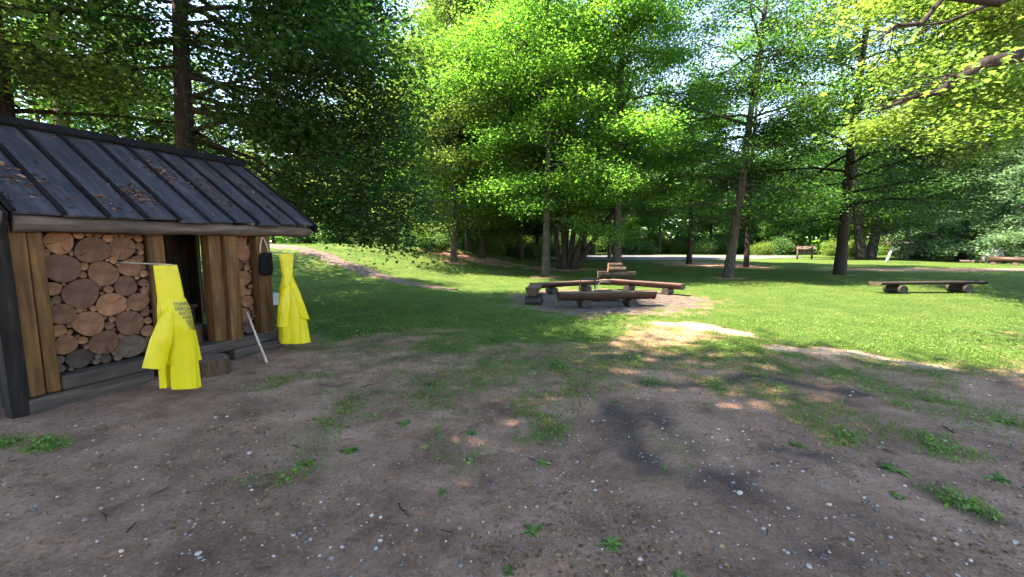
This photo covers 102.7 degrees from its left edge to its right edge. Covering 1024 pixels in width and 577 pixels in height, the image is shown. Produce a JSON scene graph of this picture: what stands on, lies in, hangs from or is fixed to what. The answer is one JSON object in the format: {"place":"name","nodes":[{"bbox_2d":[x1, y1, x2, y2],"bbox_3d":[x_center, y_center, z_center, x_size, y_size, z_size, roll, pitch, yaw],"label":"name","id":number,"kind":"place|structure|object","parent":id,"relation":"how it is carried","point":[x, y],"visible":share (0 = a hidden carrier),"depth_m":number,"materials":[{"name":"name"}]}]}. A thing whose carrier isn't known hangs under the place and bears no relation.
{"place":"outdoors","nodes":[
{"label":"outdoors","id":0,"kind":"place"},
{"bbox_2d":[270,244,454,289],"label":"path","id":1,"kind":"structure","parent":0,"point":[331,259],"depth_m":17.20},
{"bbox_2d":[0,243,1023,576],"bbox_3d":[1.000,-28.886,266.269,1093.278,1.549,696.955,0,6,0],"label":"ground","id":2,"kind":"structure","parent":0,"point":[186,415],"depth_m":3.20,"materials":[{"name":"soil"}]},
{"bbox_2d":[5,0,144,131],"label":"forest tree","id":3,"kind":"object","parent":2,"relation":"on","point":[74,122],"visible":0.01,"depth_m":24.59,"materials":[{"name":"green plant"}]},
{"bbox_2d":[4,0,171,139],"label":"broadleaf tree","id":4,"kind":"object","parent":2,"relation":"on","point":[64,122],"visible":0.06,"depth_m":13.58,"materials":[{"name":"green plant"}]},
{"bbox_2d":[0,0,180,124],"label":"broadleaf tree","id":5,"kind":"object","parent":2,"relation":"on","point":[91,57],"visible":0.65,"depth_m":7.44,"materials":[{"name":"green plant"}]},
{"bbox_2d":[19,0,219,155],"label":"forest tree","id":6,"kind":"object","parent":2,"relation":"on","point":[99,119],"visible":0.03,"depth_m":22.52,"materials":[{"name":"green plant"}]},
{"bbox_2d":[0,114,317,418],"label":"wood shelter","id":7,"kind":"object","parent":2,"relation":"on","point":[33,381],"visible":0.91,"depth_m":4.79,"materials":[{"name":"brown wood"}]},
{"bbox_2d":[57,348,93,367],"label":"firewood log","id":8,"kind":"object","parent":7,"relation":"on","point":[79,358],"visible":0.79,"depth_m":4.31,"materials":[{"name":"grey wood"}]},
{"bbox_2d":[55,334,77,354],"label":"firewood log","id":9,"kind":"object","parent":8,"relation":"on","point":[66,344],"visible":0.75,"depth_m":4.20,"materials":[{"name":"brown wood"}]},
{"bbox_2d":[65,329,72,334],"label":"firewood log","id":10,"kind":"object","parent":9,"relation":"on","point":[69,332],"visible":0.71,"depth_m":4.23,"materials":[{"name":"brown wood"}]},
{"bbox_2d":[62,323,71,327],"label":"firewood log","id":11,"kind":"object","parent":10,"relation":"on","point":[69,325],"visible":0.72,"depth_m":4.20,"materials":[{"name":"brown wood"}]},
{"bbox_2d":[51,303,76,323],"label":"firewood log","id":12,"kind":"object","parent":11,"relation":"on","point":[62,313],"visible":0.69,"depth_m":4.15,"materials":[{"name":"brown wood"}]},
{"bbox_2d":[94,353,111,362],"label":"firewood log","id":13,"kind":"object","parent":7,"relation":"on","point":[106,358],"visible":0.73,"depth_m":4.51,"materials":[{"name":"grey wood"}]},
{"bbox_2d":[78,329,118,353],"bbox_3d":[-4.636,0.578,4.537,0.403,0.257,0.262,3,7,22],"label":"firewood log","id":14,"kind":"object","parent":13,"relation":"on","point":[104,342],"visible":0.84,"depth_m":4.47,"materials":[{"name":"brown wood"}]},
{"bbox_2d":[66,311,104,335],"bbox_3d":[-4.670,0.366,4.412,0.400,0.272,0.264,3,7,22],"label":"firewood log","id":15,"kind":"object","parent":14,"relation":"on","point":[88,323],"visible":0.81,"depth_m":4.34,"materials":[{"name":"brown wood"}]},
{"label":"firewood log","id":16,"kind":"object","parent":15,"relation":"on","visible":0},
{"bbox_2d":[57,278,98,308],"bbox_3d":[-4.687,0.047,4.351,0.400,0.316,0.297,3,7,22],"label":"firewood log","id":17,"kind":"object","parent":16,"relation":"on","point":[82,293],"visible":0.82,"depth_m":4.28,"materials":[{"name":"brown wood"}]},
{"bbox_2d":[103,321,114,329],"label":"firewood log","id":18,"kind":"object","parent":14,"relation":"on","point":[109,325],"visible":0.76,"depth_m":4.49,"materials":[{"name":"brown wood"}]},
{"bbox_2d":[104,316,115,321],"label":"firewood log","id":19,"kind":"object","parent":18,"relation":"on","point":[111,319],"visible":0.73,"depth_m":4.52,"materials":[{"name":"brown wood"}]},
{"bbox_2d":[93,293,127,315],"bbox_3d":[-4.607,0.165,4.608,0.403,0.256,0.283,3,7,22],"label":"firewood log","id":20,"kind":"object","parent":19,"relation":"on","point":[109,304],"visible":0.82,"depth_m":4.52,"materials":[{"name":"brown wood"}]},
{"bbox_2d":[99,286,112,292],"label":"firewood log","id":21,"kind":"object","parent":20,"relation":"on","point":[106,289],"visible":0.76,"depth_m":4.47,"materials":[{"name":"brown wood"}]},
{"bbox_2d":[74,260,118,285],"bbox_3d":[-4.624,-0.170,4.533,0.403,0.281,0.265,3,7,22],"label":"firewood log","id":22,"kind":"object","parent":21,"relation":"on","point":[102,273],"visible":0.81,"depth_m":4.45,"materials":[{"name":"brown wood"}]},
{"bbox_2d":[71,236,110,262],"bbox_3d":[-4.625,-0.420,4.415,0.403,0.278,0.300,3,7,22],"label":"firewood log","id":23,"kind":"object","parent":22,"relation":"on","point":[91,249],"visible":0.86,"depth_m":4.33,"materials":[{"name":"brown wood"}]},
{"bbox_2d":[114,332,146,357],"bbox_3d":[-4.573,0.647,4.798,0.403,0.274,0.299,3,7,22],"label":"firewood log","id":24,"kind":"object","parent":7,"relation":"on","point":[128,346],"visible":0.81,"depth_m":4.72,"materials":[{"name":"grey wood"}]},
{"bbox_2d":[112,310,143,334],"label":"firewood log","id":25,"kind":"object","parent":24,"relation":"on","point":[128,322],"visible":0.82,"depth_m":4.66,"materials":[{"name":"brown wood"}]},
{"bbox_2d":[124,293,149,310],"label":"firewood log","id":26,"kind":"object","parent":25,"relation":"on","point":[137,301],"visible":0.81,"depth_m":4.74,"materials":[{"name":"brown wood"}]},
{"bbox_2d":[106,275,136,295],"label":"firewood log","id":27,"kind":"object","parent":26,"relation":"on","point":[125,285],"visible":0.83,"depth_m":4.64,"materials":[{"name":"brown wood"}]},
{"bbox_2d":[115,259,140,275],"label":"firewood log","id":28,"kind":"object","parent":27,"relation":"on","point":[127,269],"visible":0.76,"depth_m":4.65,"materials":[{"name":"brown wood"}]},
{"bbox_2d":[107,237,135,259],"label":"firewood log","id":29,"kind":"object","parent":28,"relation":"on","point":[123,248],"visible":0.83,"depth_m":4.61,"materials":[{"name":"brown wood"}]},
{"bbox_2d":[0,136,282,221],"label":"leaf litter","id":30,"kind":"object","parent":7,"relation":"on","point":[99,194],"visible":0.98,"depth_m":4.77,"materials":[{"name":"plant"}]},
{"bbox_2d":[115,262,172,265],"bbox_3d":[-3.877,-0.263,4.302,1.041,0.022,0.014,3,7,23],"label":"hanging rod","id":31,"kind":"object","parent":7,"relation":"attached to","point":[145,263],"visible":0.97,"depth_m":4.27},
{"bbox_2d":[142,265,201,389],"bbox_3d":[-3.467,0.420,4.178,0.207,1.315,0.523,3,7,27],"label":"rain poncho","id":32,"kind":"object","parent":31,"relation":"hanging from","point":[173,356],"visible":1,"depth_m":4.16,"materials":[{"name":"plastic"}]},
{"bbox_2d":[258,237,272,275],"bbox_3d":[-3.588,-0.463,5.955,0.094,0.558,0.200,3,7,22],"label":"shoulder bag","id":33,"kind":"object","parent":7,"relation":"hanging from","point":[265,263],"visible":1,"depth_m":5.92,"materials":[{"name":"black fabric"}]},
{"bbox_2d":[0,0,328,159],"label":"broadleaf tree","id":34,"kind":"object","parent":2,"relation":"on","point":[7,106],"visible":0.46,"depth_m":8.11,"materials":[{"name":"green plant"}]},
{"bbox_2d":[160,49,249,168],"bbox_3d":[-26.188,-11.752,34.834,8.373,16.150,7.804,2,7,16],"label":"forest tree","id":35,"kind":"object","parent":2,"relation":"on","point":[207,95],"visible":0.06,"depth_m":34.30,"materials":[{"name":"green plant"}]},
{"bbox_2d":[199,353,231,377],"bbox_3d":[-3.703,0.953,5.046,0.446,0.217,0.443,-3,7,-23],"label":"chopping block","id":36,"kind":"object","parent":2,"relation":"on","point":[214,365],"depth_m":4.93,"materials":[{"name":"brown wood"}]},
{"bbox_2d":[0,0,493,312],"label":"broadleaf tree","id":37,"kind":"object","parent":2,"relation":"on","point":[298,125],"visible":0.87,"depth_m":8.71,"materials":[{"name":"green plant"}]},
{"bbox_2d":[223,79,309,243],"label":"forest tree","id":38,"kind":"object","parent":2,"relation":"on","point":[272,237],"visible":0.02,"depth_m":40.06,"materials":[{"name":"green plant"}]},
{"bbox_2d":[278,209,322,243],"bbox_3d":[-17.700,-5.572,35.343,5.854,3.719,5.239,-4,8,-33],"label":"shrub","id":39,"kind":"object","parent":2,"relation":"on","point":[306,240],"visible":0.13,"depth_m":35.02,"materials":[{"name":"green plant"}]},
{"bbox_2d":[310,208,356,243],"bbox_3d":[-14.551,-5.217,33.797,4.836,3.332,5.404,-1,6,-11],"label":"shrub","id":40,"kind":"object","parent":2,"relation":"on","point":[332,238],"visible":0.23,"depth_m":33.17,"materials":[{"name":"green plant"}]},
{"bbox_2d":[295,51,405,216],"bbox_3d":[-15.164,-14.910,38.477,10.658,21.584,11.435,-5,8,-39],"label":"forest tree","id":41,"kind":"object","parent":2,"relation":"on","point":[348,139],"visible":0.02,"depth_m":37.17,"materials":[{"name":"green plant"}]},
{"bbox_2d":[410,232,440,250],"bbox_3d":[-5.250,-2.966,25.282,1.814,1.315,2.026,5,8,36],"label":"shrub","id":42,"kind":"object","parent":2,"relation":"on","point":[433,243],"visible":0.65,"depth_m":25.14,"materials":[{"name":"green plant"}]},
{"bbox_2d":[431,233,450,250],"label":"shrub","id":43,"kind":"object","parent":2,"relation":"on","point":[445,242],"visible":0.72,"depth_m":26.21,"materials":[{"name":"green plant"}]},
{"bbox_2d":[337,0,553,262],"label":"maple tree","id":44,"kind":"object","parent":2,"relation":"on","point":[464,160],"visible":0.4,"depth_m":20.08,"materials":[{"name":"green plant"}]},
{"bbox_2d":[346,0,553,251],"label":"forest tree","id":45,"kind":"object","parent":2,"relation":"on","point":[467,247],"visible":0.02,"depth_m":25.50,"materials":[{"name":"green plant"}]},
{"bbox_2d":[456,229,479,250],"bbox_3d":[-3.272,-3.484,29.614,2.702,1.567,2.418,2,7,13],"label":"shrub","id":46,"kind":"object","parent":2,"relation":"on","point":[473,245],"visible":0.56,"depth_m":29.40,"materials":[{"name":"green plant"}]},
{"bbox_2d":[406,0,553,258],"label":"forest tree","id":47,"kind":"object","parent":2,"relation":"on","point":[482,253],"visible":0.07,"depth_m":23.42,"materials":[{"name":"green plant"}]},
{"bbox_2d":[0,312,1023,519],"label":"clover cover","id":48,"kind":"object","parent":2,"relation":"on","point":[949,489],"visible":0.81,"depth_m":4.96,"materials":[{"name":"green plant"}]},
{"bbox_2d":[0,297,1023,576],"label":"dead leaves","id":49,"kind":"object","parent":2,"relation":"on","point":[522,565],"visible":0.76,"depth_m":2.39,"materials":[{"name":"brown plant"}]},
{"bbox_2d":[501,239,524,256],"bbox_3d":[-0.064,-3.655,36.020,3.152,1.814,2.821,0,6,-1],"label":"shrub","id":50,"kind":"object","parent":2,"relation":"on","point":[512,251],"visible":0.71,"depth_m":35.61,"materials":[{"name":"green plant"}]},
{"bbox_2d":[448,0,585,260],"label":"forest tree","id":51,"kind":"object","parent":2,"relation":"on","point":[537,228],"visible":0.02,"depth_m":30.65,"materials":[{"name":"green plant"}]},
{"bbox_2d":[517,239,541,259],"bbox_3d":[1.495,-3.399,35.754,2.821,1.914,3.152,-1,6,-9],"label":"shrub","id":52,"kind":"object","parent":2,"relation":"on","point":[532,253],"visible":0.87,"depth_m":35.27,"materials":[{"name":"green plant"}]},
{"bbox_2d":[525,284,542,304],"bbox_3d":[0.601,0.163,10.961,0.424,0.483,1.062,1,6,9],"label":"log bench","id":53,"kind":"object","parent":2,"relation":"on","point":[533,297],"visible":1,"depth_m":10.58,"materials":[{"name":"wood"}]},
{"bbox_2d":[501,3,593,259],"bbox_3d":[2.440,-14.248,37.171,12.212,23.550,13.264,6,9,43],"label":"forest tree","id":54,"kind":"object","parent":2,"relation":"on","point":[536,236],"visible":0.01,"depth_m":37.72,"materials":[{"name":"green plant"}]},
{"bbox_2d":[401,0,701,276],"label":"maple tree","id":55,"kind":"object","parent":2,"relation":"on","point":[506,68],"visible":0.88,"depth_m":17.06,"materials":[{"name":"green plant"}]},
{"bbox_2d":[199,149,939,250],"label":"distant woodland","id":56,"kind":"object","parent":2,"relation":"on","point":[814,240],"visible":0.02,"depth_m":74.38,"materials":[{"name":"green plant"}]},
{"bbox_2d":[530,279,609,293],"bbox_3d":[1.930,-0.052,13.327,2.902,0.390,0.424,-3,7,-26],"label":"log bench","id":57,"kind":"object","parent":2,"relation":"on","point":[550,287],"visible":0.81,"depth_m":13.21,"materials":[{"name":"wood"}]},
{"bbox_2d":[533,3,664,260],"bbox_3d":[6.526,-12.800,34.402,14.105,21.397,15.614,-5,8,-37],"label":"forest tree","id":58,"kind":"object","parent":2,"relation":"on","point":[584,244],"visible":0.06,"depth_m":33.33,"materials":[{"name":"green plant"}]},
{"bbox_2d":[556,290,656,308],"bbox_3d":[2.367,0.270,10.268,2.491,0.412,0.424,-1,6,-8],"label":"log bench","id":59,"kind":"object","parent":2,"relation":"on","point":[584,298],"visible":1,"depth_m":10.13,"materials":[{"name":"wood"}]},
{"bbox_2d":[597,535,624,553],"bbox_3d":[0.523,1.373,2.187,0.155,0.043,0.154,0,6,0],"label":"weed plant","id":60,"kind":"object","parent":2,"relation":"on","point":[609,540],"visible":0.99,"depth_m":2.18,"materials":[{"name":"green plant"}]},
{"bbox_2d":[597,271,635,279],"bbox_3d":[3.954,-0.382,15.557,1.373,0.552,0.487,1,6,8],"label":"log bench","id":61,"kind":"object","parent":2,"relation":"on","point":[628,275],"visible":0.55,"depth_m":15.36,"materials":[{"name":"wood"}]},
{"bbox_2d":[576,162,657,257],"bbox_3d":[9.694,-11.434,40.065,9.919,17.370,9.244,1,6,10],"label":"forest tree","id":62,"kind":"object","parent":2,"relation":"on","point":[624,221],"visible":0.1,"depth_m":39.66,"materials":[{"name":"green plant"}]},
{"bbox_2d":[484,0,755,268],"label":"multi stem tree","id":63,"kind":"object","parent":2,"relation":"on","point":[566,258],"visible":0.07,"depth_m":24.53,"materials":[{"name":"green plant"}]},
{"bbox_2d":[490,0,751,262],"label":"maple tree","id":64,"kind":"object","parent":2,"relation":"on","point":[631,125],"visible":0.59,"depth_m":17.99,"materials":[{"name":"green plant"}]},
{"bbox_2d":[622,229,647,253],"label":"shrub","id":65,"kind":"object","parent":2,"relation":"on","point":[635,247],"visible":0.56,"depth_m":61.10,"materials":[{"name":"green plant"}]},
{"bbox_2d":[637,239,657,254],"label":"shrub","id":66,"kind":"object","parent":2,"relation":"on","point":[646,249],"visible":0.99,"depth_m":56.18,"materials":[{"name":"green plant"}]},
{"bbox_2d":[609,279,685,294],"bbox_3d":[4.293,-0.043,13.227,2.457,0.392,0.424,6,9,43],"label":"log bench","id":67,"kind":"object","parent":2,"relation":"on","point":[668,288],"visible":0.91,"depth_m":12.92,"materials":[{"name":"wood"}]},
{"bbox_2d":[653,234,682,252],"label":"shrub","id":68,"kind":"object","parent":2,"relation":"on","point":[667,246],"visible":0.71,"depth_m":62.94,"materials":[{"name":"green plant"}]},
{"bbox_2d":[626,80,716,253],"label":"forest tree","id":69,"kind":"object","parent":2,"relation":"on","point":[643,222],"visible":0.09,"depth_m":59.01,"materials":[{"name":"green plant"}]},
{"bbox_2d":[663,223,704,252],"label":"shrub","id":70,"kind":"object","parent":2,"relation":"on","point":[678,237],"visible":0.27,"depth_m":65.42,"materials":[{"name":"green plant"}]},
{"bbox_2d":[622,63,762,263],"bbox_3d":[13.096,-8.860,30.137,10.121,14.405,9.699,-5,8,-39],"label":"slender tree","id":71,"kind":"object","parent":2,"relation":"on","point":[689,242],"visible":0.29,"depth_m":29.75,"materials":[{"name":"green plant"}]},
{"bbox_2d":[692,234,722,254],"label":"shrub","id":72,"kind":"object","parent":2,"relation":"on","point":[702,248],"visible":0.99,"depth_m":55.54,"materials":[{"name":"green plant"}]},
{"bbox_2d":[671,107,759,244],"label":"forest tree","id":73,"kind":"object","parent":2,"relation":"on","point":[710,228],"visible":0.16,"depth_m":59.96,"materials":[{"name":"green plant"}]},
{"bbox_2d":[712,235,740,253],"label":"shrub","id":74,"kind":"object","parent":2,"relation":"on","point":[722,247],"visible":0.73,"depth_m":57.56,"materials":[{"name":"green plant"}]},
{"bbox_2d":[713,147,770,241],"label":"forest tree","id":75,"kind":"object","parent":2,"relation":"on","point":[752,232],"visible":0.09,"depth_m":64.16,"materials":[{"name":"green plant"}]},
{"bbox_2d":[750,240,779,254],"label":"shrub","id":76,"kind":"object","parent":2,"relation":"on","point":[764,248],"visible":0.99,"depth_m":51.37,"materials":[{"name":"green plant"}]},
{"bbox_2d":[690,0,842,266],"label":"slender tree","id":77,"kind":"object","parent":2,"relation":"on","point":[746,252],"visible":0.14,"depth_m":25.91,"materials":[{"name":"green plant"}]},
{"bbox_2d":[624,0,925,277],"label":"leaning tree","id":78,"kind":"object","parent":2,"relation":"on","point":[794,208],"visible":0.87,"depth_m":17.25,"materials":[{"name":"green plant"}]},
{"bbox_2d":[768,235,797,254],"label":"shrub","id":79,"kind":"object","parent":2,"relation":"on","point":[784,248],"visible":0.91,"depth_m":53.50,"materials":[{"name":"green plant"}]},
{"bbox_2d":[753,114,815,245],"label":"forest tree","id":80,"kind":"object","parent":2,"relation":"on","point":[764,234],"visible":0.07,"depth_m":56.33,"materials":[{"name":"green plant"}]},
{"bbox_2d":[769,136,838,244],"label":"forest tree","id":81,"kind":"object","parent":2,"relation":"on","point":[795,232],"visible":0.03,"depth_m":62.25,"materials":[{"name":"green plant"}]},
{"bbox_2d":[794,246,815,258],"bbox_3d":[28.499,-3.453,39.863,1.610,1.336,0.850,2,7,20],"label":"bench","id":82,"kind":"object","parent":2,"relation":"on","point":[805,249],"visible":0.95,"depth_m":39.75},
{"bbox_2d":[815,236,836,255],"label":"shrub","id":83,"kind":"object","parent":2,"relation":"on","point":[828,249],"visible":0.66,"depth_m":49.63,"materials":[{"name":"green plant"}]},
{"bbox_2d":[799,114,881,244],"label":"forest tree","id":84,"kind":"object","parent":2,"relation":"on","point":[818,232],"visible":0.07,"depth_m":58.38,"materials":[{"name":"green plant"}]},
{"bbox_2d":[678,0,1023,274],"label":"broadleaf tree","id":85,"kind":"object","parent":2,"relation":"on","point":[843,236],"visible":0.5,"depth_m":19.21,"materials":[{"name":"green plant"}]},
{"bbox_2d":[754,11,984,259],"bbox_3d":[34.001,-13.866,37.965,19.974,22.820,16.876,0,6,0],"label":"forked tree","id":86,"kind":"object","parent":2,"relation":"on","point":[862,254],"visible":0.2,"depth_m":38.05,"materials":[{"name":"green plant"}]},
{"bbox_2d":[852,101,931,239],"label":"forest tree","id":87,"kind":"object","parent":2,"relation":"on","point":[870,218],"visible":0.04,"depth_m":55.09,"materials":[{"name":"green plant"}]},
{"bbox_2d":[876,463,911,478],"bbox_3d":[2.686,1.293,2.882,0.196,0.059,0.228,-5,8,-37],"label":"weed plant","id":88,"kind":"object","parent":2,"relation":"on","point":[890,468],"visible":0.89,"depth_m":2.88,"materials":[{"name":"green plant"}]},
{"bbox_2d":[784,0,1023,177],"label":"maple tree","id":89,"kind":"object","parent":2,"relation":"on","point":[985,20],"visible":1,"depth_m":10.66,"materials":[{"name":"green plant"}]},
{"bbox_2d":[857,86,968,258],"bbox_3d":[39.225,-11.417,40.707,9.606,17.152,8.862,-2,7,-21],"label":"slender tree","id":90,"kind":"object","parent":2,"relation":"on","point":[904,255],"visible":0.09,"depth_m":39.55,"materials":[{"name":"green plant"}]},
{"bbox_2d":[869,280,989,293],"bbox_3d":[13.378,-0.040,13.152,3.791,0.394,0.554,-1,6,-5],"label":"log bench","id":91,"kind":"object","parent":2,"relation":"on","point":[897,287],"visible":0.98,"depth_m":13.02,"materials":[{"name":"wood"}]},
{"bbox_2d":[881,118,999,250],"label":"conifer tree","id":92,"kind":"object","parent":2,"relation":"on","point":[947,221],"visible":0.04,"depth_m":45.55,"materials":[{"name":"green plant"}]},
{"bbox_2d":[880,40,1023,260],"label":"conifer tree","id":93,"kind":"object","parent":2,"relation":"on","point":[955,228],"visible":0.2,"depth_m":34.87,"materials":[{"name":"green plant"}]},
{"bbox_2d":[917,41,1023,263],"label":"conifer tree","id":94,"kind":"object","parent":2,"relation":"on","point":[961,216],"visible":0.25,"depth_m":33.13,"materials":[{"name":"green plant"}]},
{"bbox_2d":[969,138,1023,264],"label":"conifer tree","id":95,"kind":"object","parent":2,"relation":"on","point":[996,238],"visible":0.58,"depth_m":31.20,"materials":[{"name":"green plant"}]},
{"bbox_2d":[989,256,1023,265],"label":"log barrier","id":96,"kind":"object","parent":2,"relation":"on","point":[994,259],"visible":0.95,"depth_m":29.22,"materials":[{"name":"wood"}]},
{"bbox_2d":[0,243,1023,521],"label":"lawn grass","id":97,"kind":"structure","parent":0,"point":[854,339],"depth_m":6.50,"materials":[{"name":"plant"}]},
{"bbox_2d":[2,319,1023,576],"bbox_3d":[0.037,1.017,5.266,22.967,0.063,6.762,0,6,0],"label":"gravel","id":98,"kind":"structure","parent":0,"point":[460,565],"depth_m":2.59,"materials":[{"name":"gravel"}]},
{"bbox_2d":[9,0,1020,239],"label":"sky","id":99,"kind":"structure","parent":0,"point":[162,5],"materials":[{"name":"white"}]},
{"bbox_2d":[550,255,801,259],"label":"road","id":100,"kind":"structure","parent":0,"point":[657,257],"depth_m":43.34,"materials":[{"name":"asphalt"}]},
{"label":"firewood log","id":101,"kind":"object","parent":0,"visible":0},
{"label":"firewood log","id":102,"kind":"object","parent":101,"relation":"on","visible":0},
{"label":"firewood log","id":103,"kind":"object","parent":102,"relation":"on","visible":0},
{"bbox_2d":[239,260,242,271],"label":"firewood log","id":104,"kind":"object","parent":103,"relation":"on","point":[240,265],"visible":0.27,"depth_m":5.86,"materials":[{"name":"brown wood"}]},
{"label":"firewood log","id":105,"kind":"object","parent":104,"relation":"on","visible":0},
{"bbox_2d":[238,244,249,260],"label":"firewood log","id":106,"kind":"object","parent":105,"relation":"on","point":[243,252],"visible":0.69,"depth_m":5.85,"materials":[{"name":"brown wood"}]},
{"bbox_3d":[-3.441,-0.528,6.073,0.530,0.022,0.201,0,6,0],"label":"rod","id":107,"kind":"object","parent":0,"visible":0},
{"bbox_2d":[277,254,310,343],"bbox_3d":[-3.244,0.162,6.050,0.431,1.350,0.260,-3,7,-29],"label":"rain poncho","id":108,"kind":"object","parent":107,"relation":"hanging from","point":[292,318],"visible":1,"depth_m":6.00,"materials":[{"name":"plastic"}]},
{"label":"firewood log","id":109,"kind":"object","parent":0,"visible":0},
{"bbox_2d":[45,254,80,282],"bbox_3d":[-4.728,-0.211,4.202,0.400,0.291,0.304,3,7,22],"label":"firewood log","id":110,"kind":"object","parent":109,"relation":"on","point":[61,268],"visible":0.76,"depth_m":4.14,"materials":[{"name":"brown wood"}]},
{"bbox_2d":[42,232,73,254],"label":"firewood log","id":111,"kind":"object","parent":110,"relation":"on","point":[58,243],"visible":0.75,"depth_m":4.10,"materials":[{"name":"brown wood"}]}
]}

